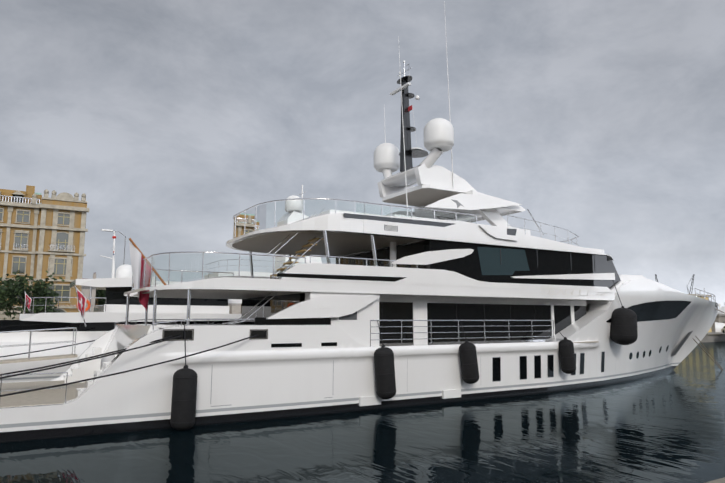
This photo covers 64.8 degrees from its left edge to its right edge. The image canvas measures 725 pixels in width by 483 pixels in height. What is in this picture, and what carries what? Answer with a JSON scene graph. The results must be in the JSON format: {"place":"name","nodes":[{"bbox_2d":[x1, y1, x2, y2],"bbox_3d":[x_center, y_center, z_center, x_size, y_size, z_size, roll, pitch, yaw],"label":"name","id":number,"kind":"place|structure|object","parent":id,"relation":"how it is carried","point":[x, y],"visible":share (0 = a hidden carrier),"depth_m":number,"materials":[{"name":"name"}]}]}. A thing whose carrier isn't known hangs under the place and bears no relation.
{"place":"outdoors","nodes":[
{"label":"outdoors","id":0,"kind":"place"},
{"bbox_2d":[0,342,724,482],"bbox_3d":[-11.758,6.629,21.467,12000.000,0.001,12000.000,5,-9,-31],"label":"water","id":1,"kind":"structure","parent":0,"point":[667,427],"depth_m":16.73,"materials":[{"name":"black liquid"}]},
{"bbox_2d":[0,231,241,382],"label":"neighbour yacht","id":2,"kind":"object","parent":1,"relation":"on","point":[109,309],"visible":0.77,"depth_m":33.70,"materials":[{"name":"paint"}]},
{"bbox_2d":[25,293,31,310],"bbox_3d":[-19.321,3.484,32.981,0.385,1.115,0.487,5,-9,-31],"label":"ensign","id":3,"kind":"object","parent":2,"relation":"attached to","point":[28,305],"visible":0.88,"depth_m":32.95,"materials":[{"name":"fabric"}]},
{"bbox_2d":[76,287,86,318],"bbox_3d":[-15.020,3.313,30.556,0.530,1.740,0.449,-1,-8,7],"label":"ensign","id":4,"kind":"object","parent":2,"relation":"attached to","point":[81,304],"visible":0.85,"depth_m":30.57,"materials":[{"name":"fabric"}]},
{"bbox_2d":[75,286,85,326],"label":"flag staffs","id":5,"kind":"object","parent":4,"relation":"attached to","point":[81,309],"visible":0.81,"depth_m":30.49,"materials":[{"name":"silver metal"}]},
{"bbox_2d":[204,185,321,313],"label":"yacht","id":6,"kind":"object","parent":1,"relation":"on","point":[293,208],"visible":0.15,"depth_m":51.04,"materials":[{"name":"paint"}]},
{"bbox_2d":[0,278,717,442],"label":"hull","id":7,"kind":"object","parent":1,"relation":"in","point":[256,379],"visible":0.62,"depth_m":22.48,"materials":[{"name":"paint"}]},
{"bbox_2d":[170,365,197,429],"bbox_3d":[-6.039,5.270,19.346,0.834,2.170,0.821,6,-10,-31],"label":"fender","id":8,"kind":"object","parent":7,"relation":"attached to","point":[183,399],"visible":0.94,"depth_m":19.03,"materials":[{"name":"black rubber"}]},
{"bbox_2d":[374,344,395,398],"bbox_3d":[0.918,5.329,23.440,0.854,2.220,0.841,0,-7,-31],"label":"fender","id":9,"kind":"object","parent":7,"relation":"hanging from","point":[384,372],"visible":1,"depth_m":23.11,"materials":[{"name":"black rubber"}]},
{"bbox_2d":[459,340,479,383],"bbox_3d":[4.811,5.426,25.824,0.793,1.970,0.781,-3,-5,-32],"label":"fender","id":10,"kind":"object","parent":7,"relation":"attached to","point":[469,362],"visible":1,"depth_m":25.52,"materials":[{"name":"black rubber"}]},
{"bbox_2d":[559,337,575,373],"bbox_3d":[10.497,5.835,29.316,0.773,1.870,0.761,-1,-6,-31],"label":"fender","id":11,"kind":"object","parent":7,"relation":"attached to","point":[567,356],"visible":1,"depth_m":29.02,"materials":[{"name":"black rubber"}]},
{"bbox_2d":[610,306,637,344],"bbox_3d":[14.801,4.755,32.427,1.481,2.220,1.459,9,-11,-30],"label":"fender","id":12,"kind":"object","parent":7,"relation":"attached to","point":[623,329],"visible":0.96,"depth_m":31.87,"materials":[{"name":"black rubber"}]},
{"bbox_2d":[0,1,724,406],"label":"yacht","id":13,"kind":"object","parent":1,"relation":"on","point":[419,288],"depth_m":27.11,"materials":[{"name":"white metal"}]},
{"bbox_2d":[129,242,152,311],"bbox_3d":[-9.248,1.448,23.715,0.872,2.920,0.500,-1,-8,4],"label":"ensign","id":14,"kind":"object","parent":13,"relation":"attached to","point":[136,257],"visible":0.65,"depth_m":23.70,"materials":[{"name":"fabric"}]},
{"bbox_2d":[131,200,463,290],"bbox_3d":[-2.928,0.613,27.653,14.600,3.708,8.862,5,-9,-31],"label":"glass railing","id":15,"kind":"object","parent":13,"relation":"attached to","point":[247,218],"visible":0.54,"depth_m":25.29,"materials":[{"name":"clear glass"}]},
{"bbox_2d":[715,322,724,331],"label":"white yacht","id":16,"kind":"object","parent":1,"relation":"on","point":[719,327],"visible":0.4,"depth_m":119.45,"materials":[{"name":"paint"}]},
{"bbox_2d":[717,303,724,313],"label":"boat","id":17,"kind":"object","parent":1,"relation":"on","point":[722,309],"visible":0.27,"depth_m":150.23,"materials":[{"name":"paint"}]},
{"bbox_2d":[0,0,724,308],"label":"sky","id":18,"kind":"structure","parent":0,"point":[173,120],"materials":[{"name":"grey"}]},
{"bbox_2d":[701,331,724,482],"bbox_3d":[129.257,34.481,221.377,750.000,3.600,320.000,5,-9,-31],"label":"quays","id":19,"kind":"object","parent":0,"point":[713,336],"depth_m":97.06,"materials":[{"name":"concrete"}]},
{"bbox_2d":[0,277,29,319],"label":"tree","id":20,"kind":"object","parent":19,"relation":"on","point":[2,307],"visible":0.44,"depth_m":70.00,"materials":[{"name":"green plant"}]},
{"bbox_2d":[0,270,64,315],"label":"tree","id":21,"kind":"object","parent":19,"relation":"on","point":[17,287],"visible":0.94,"depth_m":69.23,"materials":[{"name":"green plant"}]},
{"bbox_2d":[17,288,59,313],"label":"tree","id":22,"kind":"object","parent":19,"relation":"on","point":[55,294],"visible":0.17,"depth_m":73.97,"materials":[{"name":"green plant"}]},
{"bbox_2d":[0,185,88,319],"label":"building","id":23,"kind":"structure","parent":19,"relation":"on","point":[38,239],"depth_m":83.42,"materials":[{"name":"paint"}]},
{"bbox_2d":[81,272,95,311],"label":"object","id":24,"kind":"object","parent":19,"relation":"on","point":[85,292],"visible":0.08,"depth_m":158.34,"materials":[{"name":"grey paint"}]},
{"bbox_2d":[101,229,125,264],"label":"street lamp","id":25,"kind":"object","parent":19,"relation":"on","point":[125,240],"visible":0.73,"depth_m":57.14,"materials":[{"name":"silver metal"}]},
{"bbox_2d":[229,306,240,313],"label":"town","id":26,"kind":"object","parent":19,"relation":"on","point":[234,309],"depth_m":179.39,"materials":[{"name":"grey paint"}]},
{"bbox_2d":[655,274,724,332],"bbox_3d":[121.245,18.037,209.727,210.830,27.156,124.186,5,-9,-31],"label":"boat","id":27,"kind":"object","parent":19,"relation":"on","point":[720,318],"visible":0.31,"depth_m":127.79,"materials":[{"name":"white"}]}
]}

